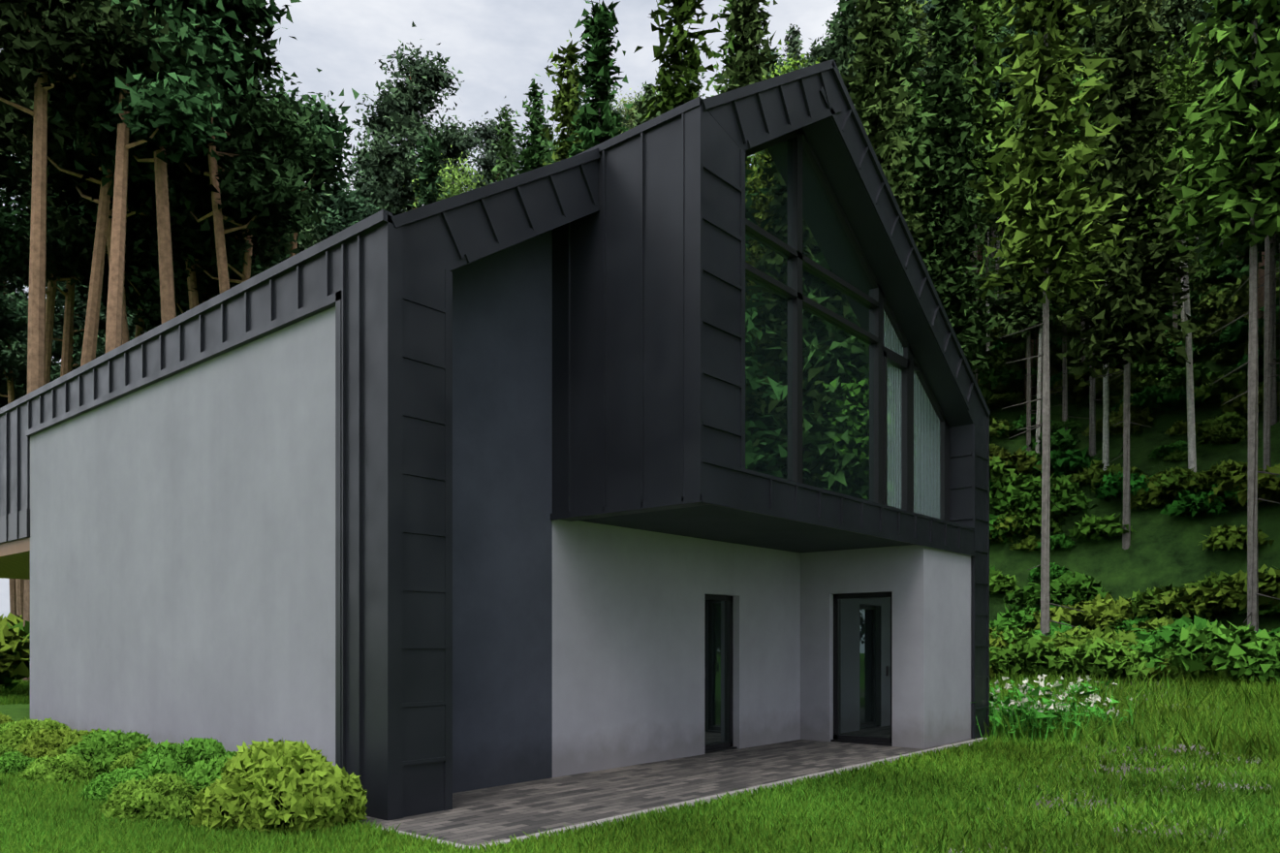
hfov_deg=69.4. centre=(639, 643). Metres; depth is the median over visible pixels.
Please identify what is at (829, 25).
spruce tree
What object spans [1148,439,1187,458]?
undergrowth bush
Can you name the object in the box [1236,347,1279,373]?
undergrowth bush
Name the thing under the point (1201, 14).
pine tree
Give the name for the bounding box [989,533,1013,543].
undergrowth bush
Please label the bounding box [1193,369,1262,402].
undergrowth bush
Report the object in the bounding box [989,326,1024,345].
undergrowth bush
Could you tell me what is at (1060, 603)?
undergrowth bush
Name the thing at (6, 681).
bush
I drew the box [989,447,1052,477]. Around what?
undergrowth bush
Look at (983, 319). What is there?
undergrowth bush
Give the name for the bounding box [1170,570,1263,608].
undergrowth bush
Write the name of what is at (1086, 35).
spruce tree
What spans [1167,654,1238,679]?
undergrowth bush
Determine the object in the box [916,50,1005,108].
pine tree
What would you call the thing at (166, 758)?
wall shrub
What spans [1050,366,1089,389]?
undergrowth bush
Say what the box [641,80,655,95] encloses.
spruce tree
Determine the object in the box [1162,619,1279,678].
undergrowth bush
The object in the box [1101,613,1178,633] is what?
undergrowth bush
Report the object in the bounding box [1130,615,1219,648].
undergrowth bush
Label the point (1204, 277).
undergrowth bush
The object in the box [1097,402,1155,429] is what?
undergrowth bush
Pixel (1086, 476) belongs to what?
undergrowth bush
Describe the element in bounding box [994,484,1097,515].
undergrowth bush
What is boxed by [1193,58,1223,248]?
spruce tree
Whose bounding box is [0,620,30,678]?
bush
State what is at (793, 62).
edge tree
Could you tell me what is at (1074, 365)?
undergrowth bush
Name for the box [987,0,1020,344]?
spruce tree
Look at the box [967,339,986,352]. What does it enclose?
undergrowth bush
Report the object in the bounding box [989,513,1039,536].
undergrowth bush
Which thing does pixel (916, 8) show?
spruce tree
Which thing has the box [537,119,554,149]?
spruce tree
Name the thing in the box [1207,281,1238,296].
undergrowth bush
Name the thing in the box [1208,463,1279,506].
undergrowth bush
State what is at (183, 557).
house walls
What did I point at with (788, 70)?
spruce tree
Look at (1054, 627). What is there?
undergrowth bush
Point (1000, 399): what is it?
undergrowth bush
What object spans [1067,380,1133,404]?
undergrowth bush
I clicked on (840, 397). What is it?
house glazing
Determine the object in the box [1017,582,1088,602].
undergrowth bush
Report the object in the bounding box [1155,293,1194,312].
undergrowth bush
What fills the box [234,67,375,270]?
pine tree
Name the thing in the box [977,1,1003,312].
pine tree
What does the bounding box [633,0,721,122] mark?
edge tree
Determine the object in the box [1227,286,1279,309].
undergrowth bush
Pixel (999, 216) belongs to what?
spruce tree
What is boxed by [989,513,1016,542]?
undergrowth bush
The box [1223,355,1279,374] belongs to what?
undergrowth bush
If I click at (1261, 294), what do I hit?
pine tree
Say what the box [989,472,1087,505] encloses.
undergrowth bush
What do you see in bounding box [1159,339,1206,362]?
undergrowth bush
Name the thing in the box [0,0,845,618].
sky
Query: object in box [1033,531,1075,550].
undergrowth bush
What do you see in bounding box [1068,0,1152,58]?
pine tree
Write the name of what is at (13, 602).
pine tree
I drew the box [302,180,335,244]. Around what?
pine tree
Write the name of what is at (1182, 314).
birch tree
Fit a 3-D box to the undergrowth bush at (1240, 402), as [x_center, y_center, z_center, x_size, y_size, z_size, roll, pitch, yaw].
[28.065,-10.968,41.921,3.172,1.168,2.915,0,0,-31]
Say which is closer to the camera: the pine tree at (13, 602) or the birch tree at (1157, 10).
the birch tree at (1157, 10)
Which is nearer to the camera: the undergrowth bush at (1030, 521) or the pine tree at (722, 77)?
the undergrowth bush at (1030, 521)
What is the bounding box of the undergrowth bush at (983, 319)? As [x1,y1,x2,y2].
[981,310,1007,327]
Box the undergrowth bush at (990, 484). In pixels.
[989,477,1023,494]
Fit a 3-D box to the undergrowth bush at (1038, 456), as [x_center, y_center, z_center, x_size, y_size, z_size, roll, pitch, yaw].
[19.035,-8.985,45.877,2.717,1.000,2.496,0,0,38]
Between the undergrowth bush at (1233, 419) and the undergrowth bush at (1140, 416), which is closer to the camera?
the undergrowth bush at (1233, 419)
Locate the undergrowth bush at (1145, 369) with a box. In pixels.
[1123,359,1170,378]
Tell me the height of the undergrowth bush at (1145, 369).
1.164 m
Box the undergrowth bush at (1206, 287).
[1191,281,1218,295]
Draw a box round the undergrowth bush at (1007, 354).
[977,343,1035,373]
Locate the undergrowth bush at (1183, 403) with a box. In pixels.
[1158,388,1222,411]
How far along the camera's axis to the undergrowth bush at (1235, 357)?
46.17 m
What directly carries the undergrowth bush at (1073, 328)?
on the ground at (1163, 550)
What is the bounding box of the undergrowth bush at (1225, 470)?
[1187,458,1263,493]
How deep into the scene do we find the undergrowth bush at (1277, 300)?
47.58 m
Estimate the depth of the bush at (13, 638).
22.03 m
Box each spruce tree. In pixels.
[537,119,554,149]
[565,84,585,139]
[600,87,617,126]
[609,84,616,127]
[628,92,647,126]
[634,83,665,126]
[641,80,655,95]
[686,48,706,97]
[759,41,785,76]
[780,23,804,71]
[780,57,793,73]
[787,51,805,70]
[801,51,813,67]
[809,37,829,62]
[809,42,821,57]
[821,15,839,48]
[828,0,864,92]
[901,0,932,74]
[905,0,1002,375]
[917,87,988,313]
[918,13,936,70]
[963,9,1012,267]
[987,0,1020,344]
[991,54,1067,451]
[991,213,994,256]
[1035,0,1135,456]
[1049,25,1089,430]
[1051,0,1206,549]
[1070,0,1103,362]
[1140,9,1160,163]
[1149,0,1215,327]
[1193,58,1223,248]
[1202,7,1279,425]
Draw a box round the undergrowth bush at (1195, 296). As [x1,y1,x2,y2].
[1170,289,1205,311]
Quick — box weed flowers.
[970,674,1146,742]
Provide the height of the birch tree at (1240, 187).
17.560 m
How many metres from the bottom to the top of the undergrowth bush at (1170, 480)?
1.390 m
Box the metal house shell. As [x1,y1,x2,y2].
[0,59,990,820]
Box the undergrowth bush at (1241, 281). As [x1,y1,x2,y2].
[1228,270,1279,296]
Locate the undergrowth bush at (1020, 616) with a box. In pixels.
[989,603,1040,629]
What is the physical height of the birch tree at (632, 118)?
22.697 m
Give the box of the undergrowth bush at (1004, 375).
[977,365,1042,393]
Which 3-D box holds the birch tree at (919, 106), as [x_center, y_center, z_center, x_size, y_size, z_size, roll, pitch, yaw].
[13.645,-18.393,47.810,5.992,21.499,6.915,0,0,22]
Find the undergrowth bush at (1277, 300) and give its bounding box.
[1259,294,1279,311]
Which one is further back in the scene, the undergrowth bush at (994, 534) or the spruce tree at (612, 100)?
the spruce tree at (612, 100)
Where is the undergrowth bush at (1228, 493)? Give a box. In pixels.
[1203,479,1260,502]
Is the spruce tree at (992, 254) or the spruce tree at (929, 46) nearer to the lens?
the spruce tree at (929, 46)
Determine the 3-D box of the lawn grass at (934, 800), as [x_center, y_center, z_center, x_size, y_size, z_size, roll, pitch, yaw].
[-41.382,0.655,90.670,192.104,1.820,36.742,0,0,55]
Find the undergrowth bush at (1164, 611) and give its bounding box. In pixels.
[1133,583,1226,619]
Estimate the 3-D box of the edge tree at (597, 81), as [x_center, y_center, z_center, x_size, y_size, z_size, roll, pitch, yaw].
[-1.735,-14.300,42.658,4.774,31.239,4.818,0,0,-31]
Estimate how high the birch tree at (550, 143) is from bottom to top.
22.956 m
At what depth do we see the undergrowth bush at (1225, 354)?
47.05 m
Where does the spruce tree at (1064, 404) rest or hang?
on the ground at (1163, 550)
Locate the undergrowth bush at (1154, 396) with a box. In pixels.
[1108,384,1180,414]
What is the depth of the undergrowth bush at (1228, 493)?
36.70 m
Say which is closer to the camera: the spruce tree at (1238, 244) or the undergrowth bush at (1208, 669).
the undergrowth bush at (1208, 669)
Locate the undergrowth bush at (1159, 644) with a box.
[1134,637,1181,653]
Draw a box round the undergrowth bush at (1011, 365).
[985,359,1025,374]
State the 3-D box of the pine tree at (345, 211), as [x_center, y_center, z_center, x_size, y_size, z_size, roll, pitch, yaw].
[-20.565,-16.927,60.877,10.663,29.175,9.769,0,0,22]
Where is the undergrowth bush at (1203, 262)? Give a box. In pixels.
[1191,253,1242,280]
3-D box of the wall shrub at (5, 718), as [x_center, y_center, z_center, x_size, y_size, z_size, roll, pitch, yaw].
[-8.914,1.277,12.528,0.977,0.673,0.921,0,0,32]
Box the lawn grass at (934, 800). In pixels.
[0,664,1279,852]
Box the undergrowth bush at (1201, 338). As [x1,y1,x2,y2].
[1168,318,1235,347]
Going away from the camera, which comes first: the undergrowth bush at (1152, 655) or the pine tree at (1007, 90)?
the undergrowth bush at (1152, 655)
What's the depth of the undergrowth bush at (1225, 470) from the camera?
37.10 m
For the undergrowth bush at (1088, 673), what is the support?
on the ground at (1163, 550)
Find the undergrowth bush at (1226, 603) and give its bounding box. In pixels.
[1156,572,1279,615]
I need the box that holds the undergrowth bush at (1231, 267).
[1203,251,1279,284]
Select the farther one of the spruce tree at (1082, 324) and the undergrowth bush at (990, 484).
the spruce tree at (1082, 324)
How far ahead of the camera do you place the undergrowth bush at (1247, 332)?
45.89 m
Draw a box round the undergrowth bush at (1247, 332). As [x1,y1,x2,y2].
[1240,316,1279,344]
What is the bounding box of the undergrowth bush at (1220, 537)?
[1197,523,1274,553]
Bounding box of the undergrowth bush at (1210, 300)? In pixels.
[1191,289,1236,315]
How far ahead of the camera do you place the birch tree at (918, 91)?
48.49 m
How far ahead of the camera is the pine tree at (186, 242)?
40.98 m
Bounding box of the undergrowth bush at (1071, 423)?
[1050,418,1085,430]
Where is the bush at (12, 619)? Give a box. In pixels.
[0,612,23,626]
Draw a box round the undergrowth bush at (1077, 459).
[1030,446,1099,476]
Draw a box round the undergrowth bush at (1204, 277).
[1188,263,1243,290]
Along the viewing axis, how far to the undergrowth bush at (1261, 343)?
43.36 m
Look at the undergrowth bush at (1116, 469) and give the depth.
41.46 m
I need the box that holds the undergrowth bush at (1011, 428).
[996,419,1026,436]
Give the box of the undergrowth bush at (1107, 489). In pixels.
[1092,470,1155,500]
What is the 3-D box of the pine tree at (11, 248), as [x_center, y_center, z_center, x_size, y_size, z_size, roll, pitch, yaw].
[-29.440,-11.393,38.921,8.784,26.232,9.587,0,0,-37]
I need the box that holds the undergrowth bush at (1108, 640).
[1070,636,1154,678]
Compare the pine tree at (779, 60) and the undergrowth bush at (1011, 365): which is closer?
the undergrowth bush at (1011, 365)
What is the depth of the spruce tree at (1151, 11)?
54.15 m
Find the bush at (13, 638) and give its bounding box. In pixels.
[0,624,30,680]
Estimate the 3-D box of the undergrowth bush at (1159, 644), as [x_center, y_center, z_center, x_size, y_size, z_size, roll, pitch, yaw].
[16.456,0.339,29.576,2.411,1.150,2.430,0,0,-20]
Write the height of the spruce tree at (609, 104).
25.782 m
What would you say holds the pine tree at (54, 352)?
on the ground at (1163, 550)
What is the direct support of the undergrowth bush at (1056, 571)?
on the ground at (1163, 550)
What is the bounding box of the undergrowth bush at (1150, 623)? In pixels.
[1123,616,1175,638]
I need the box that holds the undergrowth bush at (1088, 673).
[1049,667,1113,680]
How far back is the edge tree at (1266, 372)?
36.93 m
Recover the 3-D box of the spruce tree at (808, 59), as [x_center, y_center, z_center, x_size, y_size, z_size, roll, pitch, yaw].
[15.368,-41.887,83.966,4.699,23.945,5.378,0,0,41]
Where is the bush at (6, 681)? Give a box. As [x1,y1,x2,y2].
[0,671,18,689]
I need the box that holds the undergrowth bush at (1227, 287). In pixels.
[1199,281,1235,300]
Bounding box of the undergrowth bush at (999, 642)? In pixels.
[989,626,1017,652]
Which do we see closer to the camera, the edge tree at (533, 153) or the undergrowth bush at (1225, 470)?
the undergrowth bush at (1225, 470)
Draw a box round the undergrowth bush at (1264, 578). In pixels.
[1219,563,1279,608]
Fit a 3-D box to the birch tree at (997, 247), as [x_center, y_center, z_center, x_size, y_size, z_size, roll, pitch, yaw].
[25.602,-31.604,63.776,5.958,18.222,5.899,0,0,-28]
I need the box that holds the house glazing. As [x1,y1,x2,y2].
[704,127,949,752]
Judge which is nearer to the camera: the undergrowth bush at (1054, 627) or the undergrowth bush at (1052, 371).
the undergrowth bush at (1054, 627)
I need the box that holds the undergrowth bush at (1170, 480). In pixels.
[1150,467,1228,494]
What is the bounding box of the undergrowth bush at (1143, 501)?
[1129,493,1166,510]
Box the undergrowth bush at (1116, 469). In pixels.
[1089,464,1147,494]
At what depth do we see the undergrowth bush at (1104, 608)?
35.76 m
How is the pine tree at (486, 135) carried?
on the ground at (1163, 550)
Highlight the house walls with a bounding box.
[30,229,970,792]
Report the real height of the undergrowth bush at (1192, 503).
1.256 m
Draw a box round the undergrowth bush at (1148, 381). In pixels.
[1129,374,1163,390]
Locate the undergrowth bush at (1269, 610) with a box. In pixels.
[1227,599,1279,615]
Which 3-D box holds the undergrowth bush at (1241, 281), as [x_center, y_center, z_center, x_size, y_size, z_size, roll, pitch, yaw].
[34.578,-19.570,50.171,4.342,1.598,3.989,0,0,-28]
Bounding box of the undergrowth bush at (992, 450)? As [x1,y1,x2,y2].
[989,443,1000,456]
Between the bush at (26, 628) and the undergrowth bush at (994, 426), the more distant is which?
the undergrowth bush at (994, 426)
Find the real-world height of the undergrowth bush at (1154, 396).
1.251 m
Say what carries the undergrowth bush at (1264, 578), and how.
on the ground at (1163, 550)
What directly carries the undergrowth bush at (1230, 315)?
on the ground at (1163, 550)
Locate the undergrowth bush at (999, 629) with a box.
[989,624,1009,632]
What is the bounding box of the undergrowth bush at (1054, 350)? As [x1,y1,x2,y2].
[1032,342,1079,368]
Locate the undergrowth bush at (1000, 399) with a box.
[985,389,1026,408]
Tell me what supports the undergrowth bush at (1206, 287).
on the ground at (1163, 550)
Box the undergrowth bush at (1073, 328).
[1049,318,1080,336]
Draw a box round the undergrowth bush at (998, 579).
[989,569,1020,594]
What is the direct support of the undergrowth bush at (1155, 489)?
on the ground at (1163, 550)
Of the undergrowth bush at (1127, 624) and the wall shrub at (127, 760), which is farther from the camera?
the undergrowth bush at (1127, 624)
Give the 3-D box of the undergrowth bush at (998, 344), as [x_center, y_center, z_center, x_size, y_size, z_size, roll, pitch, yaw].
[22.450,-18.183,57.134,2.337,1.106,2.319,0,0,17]
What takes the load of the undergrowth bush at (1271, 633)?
on the ground at (1163, 550)
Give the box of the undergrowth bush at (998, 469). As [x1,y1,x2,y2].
[989,455,1026,482]
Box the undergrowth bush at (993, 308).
[978,300,1006,314]
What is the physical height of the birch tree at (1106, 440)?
20.810 m
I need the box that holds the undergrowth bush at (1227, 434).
[1196,423,1248,447]
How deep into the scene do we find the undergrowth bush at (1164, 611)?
34.51 m
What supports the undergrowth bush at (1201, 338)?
on the ground at (1163, 550)
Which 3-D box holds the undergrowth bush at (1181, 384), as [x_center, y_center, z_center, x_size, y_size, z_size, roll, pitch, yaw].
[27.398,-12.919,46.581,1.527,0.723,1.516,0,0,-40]
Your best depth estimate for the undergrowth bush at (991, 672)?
27.19 m
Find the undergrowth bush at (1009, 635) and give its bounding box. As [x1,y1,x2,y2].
[989,625,1075,648]
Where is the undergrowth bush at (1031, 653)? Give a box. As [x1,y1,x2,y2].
[989,636,1077,676]
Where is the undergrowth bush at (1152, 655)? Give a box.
[1114,638,1169,673]
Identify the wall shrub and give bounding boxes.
[0,713,14,723]
[0,717,70,749]
[0,720,16,734]
[0,744,20,756]
[0,749,35,777]
[16,725,76,758]
[16,752,95,784]
[45,728,109,756]
[65,727,156,777]
[80,765,151,802]
[98,772,198,822]
[108,741,180,772]
[131,737,231,785]
[183,749,235,792]
[188,737,367,834]
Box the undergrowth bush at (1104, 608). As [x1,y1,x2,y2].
[1026,592,1140,630]
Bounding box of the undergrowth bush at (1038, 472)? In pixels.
[1033,458,1069,475]
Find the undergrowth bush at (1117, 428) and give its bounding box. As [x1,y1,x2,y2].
[1081,417,1141,436]
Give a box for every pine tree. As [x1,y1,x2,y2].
[0,0,216,681]
[0,5,200,366]
[0,57,133,384]
[0,71,18,175]
[0,133,66,271]
[0,145,85,376]
[0,226,81,618]
[0,270,28,370]
[0,332,59,407]
[2,136,209,343]
[5,276,147,381]
[8,291,27,615]
[15,323,81,395]
[16,310,135,394]
[23,0,273,352]
[24,173,205,306]
[27,0,301,323]
[45,276,211,338]
[56,219,172,330]
[99,218,290,334]
[125,69,333,299]
[126,0,343,293]
[127,311,155,333]
[137,93,319,309]
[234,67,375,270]
[278,187,331,259]
[302,179,386,246]
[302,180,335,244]
[341,137,419,215]
[344,21,481,216]
[424,107,484,205]
[462,109,529,188]
[492,166,520,182]
[611,99,631,133]
[718,74,738,85]
[762,47,789,74]
[801,14,866,105]
[845,0,940,107]
[916,0,947,26]
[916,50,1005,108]
[968,13,1010,312]
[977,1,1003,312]
[990,11,1042,395]
[993,0,1102,405]
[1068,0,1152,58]
[1185,0,1244,260]
[1187,0,1264,318]
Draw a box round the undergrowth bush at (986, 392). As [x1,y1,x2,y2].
[980,386,995,409]
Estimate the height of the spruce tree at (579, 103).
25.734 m
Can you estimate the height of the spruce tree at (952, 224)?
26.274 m
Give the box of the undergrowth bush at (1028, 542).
[1009,534,1041,551]
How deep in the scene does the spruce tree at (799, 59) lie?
93.83 m
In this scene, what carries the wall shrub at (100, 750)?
on the ground at (1163, 550)
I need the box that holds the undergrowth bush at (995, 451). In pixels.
[989,443,1010,457]
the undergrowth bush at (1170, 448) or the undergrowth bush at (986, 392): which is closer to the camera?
the undergrowth bush at (1170, 448)
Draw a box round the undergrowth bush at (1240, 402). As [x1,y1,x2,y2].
[1217,390,1279,413]
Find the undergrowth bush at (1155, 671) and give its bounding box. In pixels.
[1147,655,1178,678]
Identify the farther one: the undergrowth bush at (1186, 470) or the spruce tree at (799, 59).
the spruce tree at (799, 59)
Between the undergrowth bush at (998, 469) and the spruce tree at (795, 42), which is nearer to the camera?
the undergrowth bush at (998, 469)
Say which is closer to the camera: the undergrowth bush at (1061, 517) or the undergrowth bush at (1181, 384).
the undergrowth bush at (1061, 517)
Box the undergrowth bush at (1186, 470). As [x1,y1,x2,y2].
[1151,466,1210,496]
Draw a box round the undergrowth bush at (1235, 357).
[1230,336,1263,363]
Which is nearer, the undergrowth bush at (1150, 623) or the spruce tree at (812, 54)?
the undergrowth bush at (1150, 623)
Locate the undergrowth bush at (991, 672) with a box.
[989,662,1009,679]
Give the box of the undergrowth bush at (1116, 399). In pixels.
[1108,392,1135,405]
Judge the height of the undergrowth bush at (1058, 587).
1.580 m
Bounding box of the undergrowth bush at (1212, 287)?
[1197,280,1236,305]
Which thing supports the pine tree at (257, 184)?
on the ground at (1163, 550)
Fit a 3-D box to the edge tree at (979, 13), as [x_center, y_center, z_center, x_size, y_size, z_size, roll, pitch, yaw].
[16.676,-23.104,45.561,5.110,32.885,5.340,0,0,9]
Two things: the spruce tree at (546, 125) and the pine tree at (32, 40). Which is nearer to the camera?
the pine tree at (32, 40)
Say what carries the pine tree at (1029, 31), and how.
on the ground at (1163, 550)
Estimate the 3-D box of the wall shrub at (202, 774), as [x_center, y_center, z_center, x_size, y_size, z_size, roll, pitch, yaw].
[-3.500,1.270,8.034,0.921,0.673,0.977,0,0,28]
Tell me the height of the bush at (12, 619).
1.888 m
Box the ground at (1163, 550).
[0,193,1279,852]
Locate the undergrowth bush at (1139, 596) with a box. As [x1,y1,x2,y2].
[1124,587,1180,614]
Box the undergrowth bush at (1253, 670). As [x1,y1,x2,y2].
[1222,645,1279,683]
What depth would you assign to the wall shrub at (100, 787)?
7.76 m
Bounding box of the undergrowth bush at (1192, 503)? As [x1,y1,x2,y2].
[1159,487,1232,516]
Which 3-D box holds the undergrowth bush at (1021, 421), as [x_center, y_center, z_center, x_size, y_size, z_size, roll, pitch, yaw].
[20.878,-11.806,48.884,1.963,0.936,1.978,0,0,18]
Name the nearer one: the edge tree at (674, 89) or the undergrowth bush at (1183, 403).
the edge tree at (674, 89)
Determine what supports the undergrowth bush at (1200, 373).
on the ground at (1163, 550)
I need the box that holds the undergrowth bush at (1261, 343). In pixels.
[1248,323,1279,350]
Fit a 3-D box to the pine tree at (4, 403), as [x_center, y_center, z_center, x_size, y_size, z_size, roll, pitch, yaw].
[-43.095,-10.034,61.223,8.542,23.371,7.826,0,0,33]
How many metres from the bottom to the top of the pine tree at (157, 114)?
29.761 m
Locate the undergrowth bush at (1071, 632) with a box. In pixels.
[1054,624,1138,644]
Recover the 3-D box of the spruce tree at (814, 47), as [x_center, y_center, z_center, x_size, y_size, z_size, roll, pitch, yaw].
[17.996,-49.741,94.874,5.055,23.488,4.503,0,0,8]
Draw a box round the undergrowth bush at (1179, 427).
[1164,419,1201,435]
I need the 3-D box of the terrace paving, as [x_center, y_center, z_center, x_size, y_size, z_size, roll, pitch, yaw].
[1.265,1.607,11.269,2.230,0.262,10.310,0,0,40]
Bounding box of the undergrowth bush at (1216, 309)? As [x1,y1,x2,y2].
[1205,297,1246,317]
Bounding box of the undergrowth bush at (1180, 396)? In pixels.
[1158,383,1211,407]
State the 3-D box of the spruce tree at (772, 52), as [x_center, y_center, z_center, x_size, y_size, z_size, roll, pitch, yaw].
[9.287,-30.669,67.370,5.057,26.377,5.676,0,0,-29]
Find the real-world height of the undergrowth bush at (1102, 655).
1.226 m
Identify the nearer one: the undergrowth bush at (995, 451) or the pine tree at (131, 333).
the undergrowth bush at (995, 451)
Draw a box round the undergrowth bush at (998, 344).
[985,338,1016,351]
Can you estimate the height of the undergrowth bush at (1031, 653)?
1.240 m
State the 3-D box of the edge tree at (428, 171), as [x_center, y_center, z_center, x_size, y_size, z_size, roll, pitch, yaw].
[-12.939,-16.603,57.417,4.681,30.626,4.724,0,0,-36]
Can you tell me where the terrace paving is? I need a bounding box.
[358,737,987,849]
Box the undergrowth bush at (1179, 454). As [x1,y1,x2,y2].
[1161,447,1187,461]
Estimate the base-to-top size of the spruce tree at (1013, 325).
21.010 m
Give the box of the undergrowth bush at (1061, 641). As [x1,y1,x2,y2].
[1038,624,1143,651]
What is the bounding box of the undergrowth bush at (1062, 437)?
[1021,426,1081,452]
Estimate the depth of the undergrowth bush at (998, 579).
39.72 m
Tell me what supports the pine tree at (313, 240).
on the ground at (1163, 550)
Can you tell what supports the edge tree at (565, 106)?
on the ground at (1163, 550)
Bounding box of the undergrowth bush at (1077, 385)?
[1050,364,1138,396]
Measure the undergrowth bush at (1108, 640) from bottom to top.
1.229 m
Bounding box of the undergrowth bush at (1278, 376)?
[1258,366,1279,386]
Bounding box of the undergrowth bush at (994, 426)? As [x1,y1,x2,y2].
[989,415,1016,437]
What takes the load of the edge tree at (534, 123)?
on the ground at (1163, 550)
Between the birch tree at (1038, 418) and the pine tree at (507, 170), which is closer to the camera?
the birch tree at (1038, 418)
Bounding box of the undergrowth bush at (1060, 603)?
[1032,597,1084,621]
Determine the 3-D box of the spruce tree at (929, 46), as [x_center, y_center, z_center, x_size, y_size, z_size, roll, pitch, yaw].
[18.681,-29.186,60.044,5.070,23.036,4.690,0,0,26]
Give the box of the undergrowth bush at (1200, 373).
[1157,363,1213,386]
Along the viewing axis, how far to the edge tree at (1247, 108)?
30.11 m
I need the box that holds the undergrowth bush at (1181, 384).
[1168,378,1198,390]
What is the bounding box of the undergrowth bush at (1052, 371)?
[1032,365,1060,377]
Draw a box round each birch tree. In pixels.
[539,134,562,164]
[611,86,644,128]
[904,102,1004,333]
[905,82,934,230]
[907,71,979,262]
[965,69,1006,273]
[970,169,1009,350]
[994,217,999,305]
[998,182,1086,455]
[1055,53,1201,470]
[1101,22,1246,471]
[1139,0,1223,112]
[1142,62,1220,331]
[1231,168,1279,374]
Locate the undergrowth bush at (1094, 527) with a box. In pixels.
[1064,512,1136,541]
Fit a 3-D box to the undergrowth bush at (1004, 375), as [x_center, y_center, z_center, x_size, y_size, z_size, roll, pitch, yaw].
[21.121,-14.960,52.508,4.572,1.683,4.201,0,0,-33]
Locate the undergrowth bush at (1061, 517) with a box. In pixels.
[1000,493,1070,523]
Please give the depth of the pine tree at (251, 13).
32.04 m
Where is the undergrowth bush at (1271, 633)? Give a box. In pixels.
[1213,625,1279,647]
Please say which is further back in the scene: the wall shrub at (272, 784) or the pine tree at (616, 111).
the pine tree at (616, 111)
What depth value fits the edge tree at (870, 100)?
38.75 m
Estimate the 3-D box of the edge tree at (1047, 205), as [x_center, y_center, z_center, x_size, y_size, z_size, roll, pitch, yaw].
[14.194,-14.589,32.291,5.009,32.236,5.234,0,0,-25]
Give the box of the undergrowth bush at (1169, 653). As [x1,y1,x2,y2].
[1160,647,1177,676]
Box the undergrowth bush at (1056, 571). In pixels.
[1028,561,1072,582]
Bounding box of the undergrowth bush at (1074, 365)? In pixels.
[1066,355,1123,373]
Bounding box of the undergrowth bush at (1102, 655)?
[1044,636,1150,680]
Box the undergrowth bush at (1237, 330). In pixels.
[1215,315,1279,353]
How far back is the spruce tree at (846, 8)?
52.19 m
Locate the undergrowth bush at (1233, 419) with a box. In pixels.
[1194,410,1248,435]
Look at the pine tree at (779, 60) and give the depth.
94.59 m
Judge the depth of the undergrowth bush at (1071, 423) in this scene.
47.54 m
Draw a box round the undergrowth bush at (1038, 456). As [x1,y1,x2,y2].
[1024,449,1042,465]
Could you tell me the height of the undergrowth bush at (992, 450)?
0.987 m
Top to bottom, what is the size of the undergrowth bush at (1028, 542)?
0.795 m
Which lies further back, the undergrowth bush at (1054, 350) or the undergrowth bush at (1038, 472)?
the undergrowth bush at (1054, 350)
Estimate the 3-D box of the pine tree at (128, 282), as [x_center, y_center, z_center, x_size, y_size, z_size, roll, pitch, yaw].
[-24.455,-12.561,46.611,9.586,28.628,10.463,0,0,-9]
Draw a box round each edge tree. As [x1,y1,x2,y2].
[402,145,487,213]
[406,129,450,207]
[488,95,520,182]
[506,73,556,164]
[511,131,550,174]
[538,30,587,164]
[556,0,633,157]
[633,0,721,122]
[704,0,768,96]
[715,0,779,93]
[746,38,821,79]
[840,0,938,249]
[862,0,957,205]
[931,0,1025,382]
[966,0,1132,636]
[1159,0,1279,632]
[1215,0,1279,471]
[1224,0,1279,388]
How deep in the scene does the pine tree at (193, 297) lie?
42.04 m
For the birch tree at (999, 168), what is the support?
on the ground at (1163, 550)
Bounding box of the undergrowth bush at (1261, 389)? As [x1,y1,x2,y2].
[1257,380,1279,394]
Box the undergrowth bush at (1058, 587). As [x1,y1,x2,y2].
[1003,570,1112,607]
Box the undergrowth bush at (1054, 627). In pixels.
[1031,621,1080,636]
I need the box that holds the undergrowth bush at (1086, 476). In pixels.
[1068,459,1120,485]
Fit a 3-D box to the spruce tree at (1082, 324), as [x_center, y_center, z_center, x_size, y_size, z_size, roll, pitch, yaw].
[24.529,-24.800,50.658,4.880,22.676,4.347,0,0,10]
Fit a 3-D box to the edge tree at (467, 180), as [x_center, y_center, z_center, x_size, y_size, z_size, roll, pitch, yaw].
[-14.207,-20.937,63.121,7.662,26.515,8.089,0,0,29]
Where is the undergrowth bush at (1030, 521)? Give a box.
[990,510,1062,535]
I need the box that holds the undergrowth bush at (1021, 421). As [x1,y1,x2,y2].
[1016,412,1053,428]
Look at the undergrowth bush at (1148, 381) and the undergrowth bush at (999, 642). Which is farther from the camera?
the undergrowth bush at (1148, 381)
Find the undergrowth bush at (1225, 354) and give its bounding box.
[1211,346,1243,362]
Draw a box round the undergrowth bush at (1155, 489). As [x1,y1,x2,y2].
[1129,468,1215,499]
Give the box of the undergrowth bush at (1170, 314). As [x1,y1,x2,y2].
[1156,310,1200,326]
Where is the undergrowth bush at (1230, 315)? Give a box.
[1197,303,1263,330]
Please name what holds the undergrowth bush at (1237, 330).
on the ground at (1163, 550)
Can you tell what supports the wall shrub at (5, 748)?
on the ground at (1163, 550)
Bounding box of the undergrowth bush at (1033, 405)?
[1022,400,1051,410]
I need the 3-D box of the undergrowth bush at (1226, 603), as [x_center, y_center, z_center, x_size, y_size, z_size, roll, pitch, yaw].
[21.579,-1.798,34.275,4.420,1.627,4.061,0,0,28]

